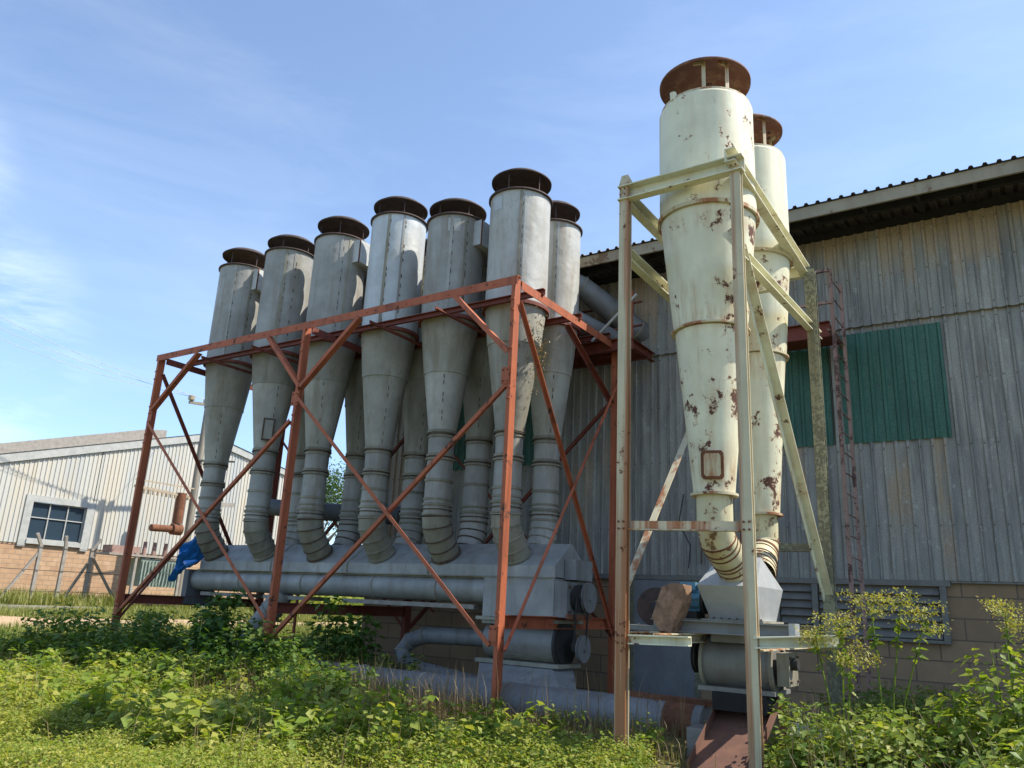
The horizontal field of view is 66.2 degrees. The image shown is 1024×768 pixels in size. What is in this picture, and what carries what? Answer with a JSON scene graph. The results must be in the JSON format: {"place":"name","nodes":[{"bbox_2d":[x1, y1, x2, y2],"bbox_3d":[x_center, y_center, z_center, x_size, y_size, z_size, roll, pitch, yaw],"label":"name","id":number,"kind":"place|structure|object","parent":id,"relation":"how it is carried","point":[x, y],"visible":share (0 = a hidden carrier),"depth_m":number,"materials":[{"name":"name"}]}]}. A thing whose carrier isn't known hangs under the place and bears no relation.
{"place":"outdoors","nodes":[
{"label":"outdoors","id":0,"kind":"place"},
{"bbox_2d":[0,616,361,629],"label":"dirt path","id":1,"kind":"structure","parent":0,"point":[7,619],"depth_m":27.64,"materials":[{"name":"beige soil"}]},
{"bbox_2d":[0,585,979,767],"bbox_3d":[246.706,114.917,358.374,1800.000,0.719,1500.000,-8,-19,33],"label":"ground","id":2,"kind":"structure","parent":0,"point":[686,758],"depth_m":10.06,"materials":[{"name":"green plant"}]},
{"bbox_2d":[0,533,43,599],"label":"fence post","id":3,"kind":"object","parent":2,"relation":"on","point":[37,555],"visible":0.86,"depth_m":34.69,"materials":[{"name":"concrete"}]},
{"bbox_2d":[0,604,111,610],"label":"kerb","id":4,"kind":"structure","parent":2,"relation":"on","point":[30,606],"depth_m":32.51,"materials":[{"name":"concrete"}]},
{"bbox_2d":[53,536,67,601],"bbox_3d":[-20.505,8.635,35.573,0.229,3.475,0.251,-8,-19,33],"label":"fence post","id":5,"kind":"object","parent":2,"relation":"on","point":[61,568],"visible":0.82,"depth_m":35.69,"materials":[{"name":"concrete"}]},
{"bbox_2d":[64,539,114,602],"bbox_3d":[-19.571,9.058,36.932,0.229,3.490,3.084,-8,-19,33],"label":"fence post","id":6,"kind":"object","parent":2,"relation":"on","point":[88,565],"visible":0.73,"depth_m":36.73,"materials":[{"name":"concrete"}]},
{"bbox_2d":[0,543,101,551],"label":"fence wire","id":7,"kind":"object","parent":6,"relation":"attached to","point":[50,547],"visible":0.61,"depth_m":35.24,"materials":[{"name":"metal"}]},
{"bbox_2d":[0,567,114,574],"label":"fence wire","id":8,"kind":"object","parent":6,"relation":"attached to","point":[61,571],"visible":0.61,"depth_m":35.62,"materials":[{"name":"metal"}]},
{"bbox_2d":[0,589,115,594],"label":"fence wire","id":9,"kind":"object","parent":6,"relation":"attached to","point":[57,591],"visible":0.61,"depth_m":35.27,"materials":[{"name":"metal"}]},
{"bbox_2d":[95,542,180,605],"bbox_3d":[-17.931,9.259,37.751,1.300,3.300,4.000,-8,-19,33],"label":"transformer","id":10,"kind":"object","parent":2,"relation":"on","point":[142,566],"visible":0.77,"depth_m":37.73,"materials":[{"name":"paint"}]},
{"bbox_2d":[0,430,284,599],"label":"shed","id":11,"kind":"structure","parent":2,"relation":"on","point":[86,483],"depth_m":39.91,"materials":[{"name":"white metal"}]},
{"bbox_2d":[124,607,174,642],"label":"broadleaf weed","id":12,"kind":"object","parent":2,"relation":"on","point":[135,623],"visible":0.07,"depth_m":16.65,"materials":[{"name":"green plant"}]},
{"bbox_2d":[160,667,189,692],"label":"bright weed","id":13,"kind":"object","parent":2,"relation":"on","point":[177,672],"visible":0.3,"depth_m":11.49,"materials":[{"name":"green plant"}]},
{"bbox_2d":[177,395,234,608],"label":"utility pole","id":14,"kind":"object","parent":2,"relation":"on","point":[191,506],"visible":0.37,"depth_m":40.38,"materials":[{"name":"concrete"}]},
{"bbox_2d":[1,317,190,394],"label":"overhead wire","id":15,"kind":"object","parent":14,"relation":"attached to","point":[83,355],"visible":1,"depth_m":36.88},
{"bbox_2d":[1,339,201,398],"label":"overhead wire","id":16,"kind":"object","parent":14,"relation":"attached to","point":[90,371],"visible":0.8,"depth_m":37.12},
{"bbox_2d":[1,328,204,398],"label":"overhead wire","id":17,"kind":"object","parent":14,"relation":"attached to","point":[87,363],"visible":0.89,"depth_m":37.01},
{"bbox_2d":[134,478,193,534],"bbox_3d":[-17.168,6.082,38.483,0.560,2.423,3.206,-8,-19,33],"label":"switchgear","id":18,"kind":"object","parent":14,"relation":"attached to","point":[175,527],"visible":0.94,"depth_m":38.87,"materials":[{"name":"metal"}]},
{"bbox_2d":[181,612,236,662],"bbox_3d":[-5.775,4.959,14.818,1.175,1.252,1.069,-8,-19,33],"label":"broadleaf weed","id":19,"kind":"object","parent":2,"relation":"on","point":[213,632],"visible":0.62,"depth_m":14.74,"materials":[{"name":"green plant"}]},
{"bbox_2d":[185,593,236,644],"bbox_3d":[-6.396,5.303,16.752,1.349,1.622,1.297,-3,-17,18],"label":"broadleaf weed","id":20,"kind":"object","parent":2,"relation":"on","point":[213,612],"visible":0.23,"depth_m":16.67,"materials":[{"name":"green plant"}]},
{"bbox_2d":[200,503,234,608],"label":"utility pole","id":21,"kind":"object","parent":2,"relation":"on","point":[226,505],"visible":0.06,"depth_m":41.47,"materials":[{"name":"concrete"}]},
{"bbox_2d":[187,587,254,649],"bbox_3d":[-5.960,5.090,16.147,1.485,1.795,1.280,5,-16,-9],"label":"broadleaf weed","id":22,"kind":"object","parent":2,"relation":"on","point":[229,602],"visible":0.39,"depth_m":16.19,"materials":[{"name":"green plant"}]},
{"bbox_2d":[230,630,277,669],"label":"broadleaf weed","id":23,"kind":"object","parent":2,"relation":"on","point":[261,644],"visible":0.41,"depth_m":13.60,"materials":[{"name":"green plant"}]},
{"bbox_2d":[237,591,292,641],"bbox_3d":[-5.770,5.587,17.994,1.533,1.928,0.576,-6,-18,28],"label":"drop duct","id":24,"kind":"object","parent":2,"relation":"on","point":[282,597],"visible":0.15,"depth_m":17.79,"materials":[{"name":"metal"}]},
{"bbox_2d":[275,594,298,641],"bbox_3d":[-5.942,3.719,21.663,0.860,7.300,0.060,-8,-19,33],"label":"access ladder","id":25,"kind":"object","parent":2,"relation":"on","point":[294,622],"visible":0.02,"depth_m":20.70,"materials":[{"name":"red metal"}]},
{"bbox_2d":[290,595,363,615],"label":"distant scrub","id":26,"kind":"object","parent":2,"relation":"on","point":[331,599],"visible":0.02,"depth_m":47.58,"materials":[{"name":"green plant"}]},
{"bbox_2d":[301,595,358,662],"bbox_3d":[-3.604,5.009,15.314,1.338,1.753,1.296,-8,-19,33],"label":"broadleaf weed","id":27,"kind":"object","parent":2,"relation":"on","point":[337,620],"visible":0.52,"depth_m":15.21,"materials":[{"name":"green plant"}]},
{"bbox_2d":[323,455,345,541],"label":"tree","id":28,"kind":"object","parent":2,"relation":"on","point":[331,492],"visible":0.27,"depth_m":74.57,"materials":[{"name":"green plant"}]},
{"bbox_2d":[325,613,385,665],"bbox_3d":[-2.923,5.028,14.727,1.222,1.394,1.149,7,-16,-13],"label":"broadleaf weed","id":29,"kind":"object","parent":2,"relation":"on","point":[350,639],"visible":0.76,"depth_m":14.67,"materials":[{"name":"green plant"}]},
{"bbox_2d":[110,275,617,717],"bbox_3d":[-3.388,2.694,17.427,10.860,7.400,4.280,-8,-19,33],"label":"cyclone support frame","id":30,"kind":"object","parent":2,"relation":"on","point":[301,379],"visible":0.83,"depth_m":15.85,"materials":[{"name":"red metal"}]},
{"bbox_2d":[194,247,265,560],"bbox_3d":[-7.212,0.433,20.531,1.489,8.276,1.901,-8,-19,33],"label":"dust cyclone","id":31,"kind":"object","parent":30,"relation":"on","point":[236,306],"visible":0.78,"depth_m":20.06,"materials":[{"name":"metal"}]},
{"bbox_2d":[168,536,203,581],"bbox_3d":[-8.205,4.408,19.925,1.450,1.224,0.682,-8,-19,33],"label":"tarpaulin","id":32,"kind":"object","parent":31,"relation":"attached to","point":[190,554],"visible":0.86,"depth_m":19.86,"materials":[{"name":"blue plastic"}]},
{"bbox_2d":[243,234,314,561],"bbox_3d":[-5.882,0.191,19.349,1.353,8.222,1.353,-8,-19,33],"label":"dust cyclone","id":33,"kind":"object","parent":30,"relation":"on","point":[286,283],"visible":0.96,"depth_m":19.05,"materials":[{"name":"metal"}]},
{"bbox_2d":[285,394,305,544],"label":"dust cyclone","id":34,"kind":"object","parent":30,"relation":"on","point":[292,536],"visible":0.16,"depth_m":19.54,"materials":[{"name":"metal"}]},
{"bbox_2d":[296,216,369,562],"bbox_3d":[-4.144,0.016,18.553,1.489,8.286,1.901,-8,-19,33],"label":"dust cyclone","id":35,"kind":"object","parent":30,"relation":"on","point":[340,263],"visible":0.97,"depth_m":18.09,"materials":[{"name":"metal"}]},
{"bbox_2d":[270,499,400,524],"bbox_3d":[-4.586,3.253,20.062,4.834,0.789,0.470,-8,-19,33],"label":"duct","id":36,"kind":"object","parent":30,"relation":"attached to","point":[332,512],"visible":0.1,"depth_m":19.83,"materials":[{"name":"grey metal"}]},
{"bbox_2d":[332,279,366,544],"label":"dust cyclone","id":37,"kind":"object","parent":30,"relation":"on","point":[348,533],"visible":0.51,"depth_m":18.73,"materials":[{"name":"metal"}]},
{"bbox_2d":[181,544,596,650],"bbox_3d":[-3.224,4.444,17.136,11.151,1.881,1.278,-8,-19,33],"label":"collecting trough","id":38,"kind":"object","parent":30,"relation":"on","point":[469,574],"visible":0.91,"depth_m":15.74,"materials":[{"name":"metal"}]},
{"bbox_2d":[475,620,590,688],"bbox_3d":[0.305,4.721,13.652,2.588,1.204,2.013,-8,-19,33],"label":"rotary valve","id":39,"kind":"object","parent":38,"relation":"attached to","point":[540,652],"visible":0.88,"depth_m":13.88,"materials":[{"name":"metal"}]},
{"bbox_2d":[358,196,427,562],"bbox_3d":[-2.795,-0.270,17.371,1.352,8.318,1.353,-8,-19,33],"label":"dust cyclone","id":40,"kind":"object","parent":30,"relation":"on","point":[397,247],"visible":0.93,"depth_m":17.08,"materials":[{"name":"metal"}]},
{"bbox_2d":[394,239,428,543],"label":"dust cyclone","id":41,"kind":"object","parent":30,"relation":"on","point":[415,420],"visible":0.45,"depth_m":17.75,"materials":[{"name":"metal"}]},
{"bbox_2d":[418,198,489,563],"bbox_3d":[-1.159,-0.157,16.554,1.489,7.807,1.901,-8,-19,33],"label":"dust cyclone","id":42,"kind":"object","parent":30,"relation":"on","point":[457,244],"visible":0.91,"depth_m":16.09,"materials":[{"name":"metal"}]},
{"bbox_2d":[457,224,494,543],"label":"dust cyclone","id":43,"kind":"object","parent":30,"relation":"on","point":[474,512],"visible":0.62,"depth_m":16.80,"materials":[{"name":"metal"}]},
{"bbox_2d":[482,168,552,564],"bbox_3d":[0.027,-0.523,15.510,1.352,8.052,1.353,-8,-19,33],"label":"dust cyclone","id":44,"kind":"object","parent":30,"relation":"on","point":[520,203],"visible":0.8,"depth_m":15.37,"materials":[{"name":"metal"}]},
{"bbox_2d":[524,306,553,400],"bbox_3d":[0.508,-0.583,15.011,0.674,1.944,0.562,5,-16,-8],"label":"dry creeper","id":45,"kind":"object","parent":44,"relation":"hanging from","point":[541,348],"visible":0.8,"depth_m":15.04,"materials":[{"name":"brown plant"}]},
{"bbox_2d":[527,200,582,543],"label":"dust cyclone","id":46,"kind":"object","parent":30,"relation":"on","point":[566,233],"visible":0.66,"depth_m":16.11,"materials":[{"name":"metal"}]},
{"bbox_2d":[591,293,637,341],"bbox_3d":[2.173,-1.405,16.700,1.079,0.934,0.045,-8,-19,33],"label":"pale strut","id":47,"kind":"object","parent":30,"relation":"on","point":[635,295],"visible":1,"depth_m":16.71,"materials":[{"name":"grey metal"}]},
{"bbox_2d":[386,677,415,709],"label":"bright weed","id":48,"kind":"object","parent":2,"relation":"on","point":[400,683],"visible":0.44,"depth_m":11.23,"materials":[{"name":"green plant"}]},
{"bbox_2d":[0,628,807,767],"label":"weeds","id":49,"kind":"object","parent":2,"relation":"on","point":[173,710],"visible":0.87,"depth_m":8.44,"materials":[{"name":"green plant"}]},
{"bbox_2d":[394,626,483,677],"bbox_3d":[-1.267,5.436,15.527,3.086,1.203,0.877,-8,-19,33],"label":"bend duct","id":50,"kind":"object","parent":2,"relation":"on","point":[410,642],"visible":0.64,"depth_m":15.88,"materials":[{"name":"grey metal"}]},
{"bbox_2d":[284,658,711,738],"bbox_3d":[-0.860,5.046,12.791,8.452,0.631,0.580,-8,-19,33],"label":"ground duct","id":51,"kind":"object","parent":2,"relation":"on","point":[674,705],"visible":0.5,"depth_m":11.51,"materials":[{"name":"grey metal"}]},
{"bbox_2d":[486,697,512,722],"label":"bright weed","id":52,"kind":"object","parent":2,"relation":"on","point":[498,704],"visible":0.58,"depth_m":10.78,"materials":[{"name":"green plant"}]},
{"bbox_2d":[0,640,1022,767],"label":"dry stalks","id":53,"kind":"object","parent":2,"relation":"on","point":[443,712],"visible":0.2,"depth_m":10.31,"materials":[{"name":"plant"}]},
{"bbox_2d":[0,602,1023,767],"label":"undergrowth","id":54,"kind":"object","parent":2,"relation":"on","point":[146,635],"visible":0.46,"depth_m":12.22,"materials":[{"name":"green plant"}]},
{"bbox_2d":[374,702,685,767],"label":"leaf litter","id":55,"kind":"object","parent":2,"relation":"on","point":[677,762],"visible":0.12,"depth_m":9.68,"materials":[{"name":"plant"}]},
{"bbox_2d":[539,711,569,741],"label":"bright weed","id":56,"kind":"object","parent":2,"relation":"on","point":[554,720],"visible":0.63,"depth_m":10.13,"materials":[{"name":"green plant"}]},
{"bbox_2d":[637,721,667,759],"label":"bright weed","id":57,"kind":"object","parent":2,"relation":"on","point":[661,739],"visible":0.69,"depth_m":8.89,"materials":[{"name":"green plant"}]},
{"bbox_2d":[359,155,1023,735],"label":"factory building","id":58,"kind":"structure","parent":2,"relation":"on","point":[929,271],"depth_m":14.61,"materials":[{"name":"metal"}]},
{"bbox_2d":[579,311,617,338],"bbox_3d":[1.833,-1.294,17.415,2.514,0.904,0.553,12,-18,-30],"label":"branch duct","id":59,"kind":"object","parent":58,"relation":"attached to","point":[597,325],"visible":0.11,"depth_m":17.25,"materials":[{"name":"grey metal"}]},
{"bbox_2d":[572,291,654,369],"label":"access platform","id":60,"kind":"structure","parent":58,"relation":"attached to","point":[599,353],"depth_m":17.17,"materials":[{"name":"red metal"}]},
{"bbox_2d":[579,275,648,342],"bbox_3d":[2.066,-1.766,17.734,2.446,1.560,0.662,8,-16,-16],"label":"branch duct","id":61,"kind":"object","parent":58,"relation":"attached to","point":[598,300],"visible":0.59,"depth_m":17.53,"materials":[{"name":"grey metal"}]},
{"bbox_2d":[634,580,694,697],"bbox_3d":[3.063,5.125,15.836,1.300,2.260,0.136,-8,-19,33],"label":"door","id":62,"kind":"structure","parent":58,"relation":"in","point":[670,667],"depth_m":15.71,"materials":[{"name":"grey metal"}]},
{"bbox_2d":[678,494,690,567],"bbox_3d":[3.532,2.997,16.032,0.271,1.503,0.074,-8,-19,33],"label":"hanging cable","id":63,"kind":"object","parent":58,"relation":"hanging from","point":[684,533],"visible":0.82,"depth_m":15.97,"materials":[{"name":"metal"}]},
{"bbox_2d":[687,724,704,756],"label":"concrete block","id":64,"kind":"structure","parent":2,"relation":"on","point":[694,732],"depth_m":9.26,"materials":[{"name":"grey concrete"}]},
{"bbox_2d":[614,146,842,767],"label":"cream stand","id":65,"kind":"object","parent":2,"relation":"on","point":[748,268],"visible":0.84,"depth_m":9.53,"materials":[{"name":"metal"}]},
{"bbox_2d":[658,56,759,581],"bbox_3d":[2.540,-0.974,10.024,1.300,6.851,1.376,-8,-19,33],"label":"cream cyclone","id":66,"kind":"object","parent":65,"relation":"on","point":[706,115],"visible":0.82,"depth_m":9.69,"materials":[{"name":"paint"}]},
{"bbox_2d":[629,618,823,650],"bbox_3d":[2.774,3.081,9.735,1.750,0.280,3.280,-8,-19,33],"label":"machine base","id":67,"kind":"object","parent":65,"relation":"on","point":[696,630],"visible":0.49,"depth_m":9.29,"materials":[{"name":"beige metal"}]},
{"bbox_2d":[629,587,665,631],"bbox_3d":[1.859,2.908,10.163,0.700,0.540,0.611,-8,-19,33],"label":"drive wheel","id":68,"kind":"object","parent":67,"relation":"attached to","point":[647,601],"visible":0.38,"depth_m":10.27,"materials":[{"name":"metal"}]},
{"bbox_2d":[652,583,691,631],"bbox_3d":[1.946,2.735,9.599,0.415,0.573,0.320,-8,-19,33],"label":"belt guard","id":69,"kind":"object","parent":67,"relation":"on","point":[672,607],"visible":0.97,"depth_m":9.49,"materials":[{"name":"brown metal"}]},
{"bbox_2d":[680,582,707,618],"bbox_3d":[2.312,2.757,9.996,0.370,0.440,0.385,-8,-19,33],"label":"electric motor","id":70,"kind":"object","parent":67,"relation":"on","point":[697,609],"visible":0.3,"depth_m":9.85,"materials":[{"name":"blue paint"}]},
{"bbox_2d":[697,557,783,623],"bbox_3d":[2.870,2.567,9.806,0.750,0.785,1.120,-8,-19,33],"label":"feed hopper","id":71,"kind":"object","parent":67,"relation":"on","point":[722,599],"visible":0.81,"depth_m":9.50,"materials":[{"name":"white metal"}]},
{"bbox_2d":[738,113,792,578],"bbox_3d":[3.538,-0.685,11.527,1.180,7.214,1.367,-8,-19,33],"label":"cream cyclone","id":72,"kind":"object","parent":65,"relation":"on","point":[774,259],"visible":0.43,"depth_m":11.16,"materials":[{"name":"paint"}]},
{"bbox_2d":[686,691,779,767],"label":"discharge chute","id":73,"kind":"object","parent":2,"relation":"on","point":[723,738],"visible":0.65,"depth_m":8.98,"materials":[{"name":"red metal"}]},
{"bbox_2d":[690,634,799,696],"bbox_3d":[2.862,3.425,9.615,1.310,0.700,0.700,-8,-19,33],"label":"rotary valve","id":74,"kind":"object","parent":73,"relation":"on","point":[717,662],"visible":0.85,"depth_m":9.42,"materials":[{"name":"metal"}]},
{"bbox_2d":[764,747,784,767],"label":"bright weed","id":75,"kind":"object","parent":2,"relation":"on","point":[772,762],"visible":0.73,"depth_m":7.69,"materials":[{"name":"green plant"}]},
{"bbox_2d":[778,703,788,758],"bbox_3d":[3.023,3.936,8.728,0.100,0.771,0.050,-8,-19,33],"label":"rusty post","id":76,"kind":"object","parent":2,"relation":"on","point":[781,727],"visible":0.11,"depth_m":8.76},
{"bbox_2d":[776,732,829,767],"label":"leafy shrub","id":77,"kind":"object","parent":2,"relation":"on","point":[786,753],"visible":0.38,"depth_m":7.36,"materials":[{"name":"green plant"}]},
{"bbox_2d":[787,268,871,724],"bbox_3d":[5.389,1.903,14.145,1.530,7.750,1.575,-8,-19,33],"label":"access ladder","id":78,"kind":"object","parent":2,"relation":"on","point":[797,337],"visible":0.81,"depth_m":13.75,"materials":[{"name":"red metal"}]},
{"bbox_2d":[792,606,884,730],"bbox_3d":[3.105,3.012,7.448,0.597,1.757,0.830,15,-20,-38],"label":"flowering weed","id":79,"kind":"object","parent":2,"relation":"on","point":[839,659],"visible":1,"depth_m":7.55,"materials":[{"name":"green plant"}]},
{"bbox_2d":[821,716,887,767],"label":"leafy shrub","id":80,"kind":"object","parent":2,"relation":"on","point":[838,736],"visible":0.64,"depth_m":7.00,"materials":[{"name":"green plant"}]},
{"bbox_2d":[836,586,951,764],"bbox_3d":[3.778,2.988,7.660,1.034,1.982,0.608,-1,-16,13],"label":"flowering weed","id":81,"kind":"object","parent":2,"relation":"on","point":[870,631],"visible":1,"depth_m":7.78,"materials":[{"name":"green plant"}]},
{"bbox_2d":[789,722,1007,763],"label":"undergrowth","id":82,"kind":"object","parent":2,"relation":"on","point":[820,729],"visible":0.01,"depth_m":9.61,"materials":[{"name":"plant"}]},
{"bbox_2d":[858,710,958,767],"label":"leafy shrub","id":83,"kind":"object","parent":2,"relation":"on","point":[890,735],"visible":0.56,"depth_m":6.84,"materials":[{"name":"green plant"}]},
{"bbox_2d":[922,691,1023,767],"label":"leafy shrub","id":84,"kind":"object","parent":2,"relation":"on","point":[957,721],"visible":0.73,"depth_m":6.77,"materials":[{"name":"green plant"}]},
{"bbox_2d":[939,643,1023,765],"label":"leafy shrub","id":85,"kind":"object","parent":2,"relation":"on","point":[1016,707],"visible":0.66,"depth_m":6.93,"materials":[{"name":"green plant"}]},
{"bbox_2d":[977,595,1023,747],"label":"flowering weed","id":86,"kind":"object","parent":2,"relation":"on","point":[1006,630],"visible":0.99,"depth_m":7.34,"materials":[{"name":"green plant"}]},
{"bbox_2d":[981,727,1023,767],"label":"leafy shrub","id":87,"kind":"object","parent":2,"relation":"on","point":[1013,744],"visible":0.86,"depth_m":5.87,"materials":[{"name":"green plant"}]},
{"bbox_2d":[1002,635,1023,745],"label":"leafy shrub","id":88,"kind":"object","parent":2,"relation":"on","point":[1016,680],"visible":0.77,"depth_m":6.67,"materials":[{"name":"green plant"}]},
{"bbox_2d":[0,0,1023,597],"label":"sky","id":89,"kind":"structure","parent":0,"point":[143,142],"materials":[{"name":"blue"}]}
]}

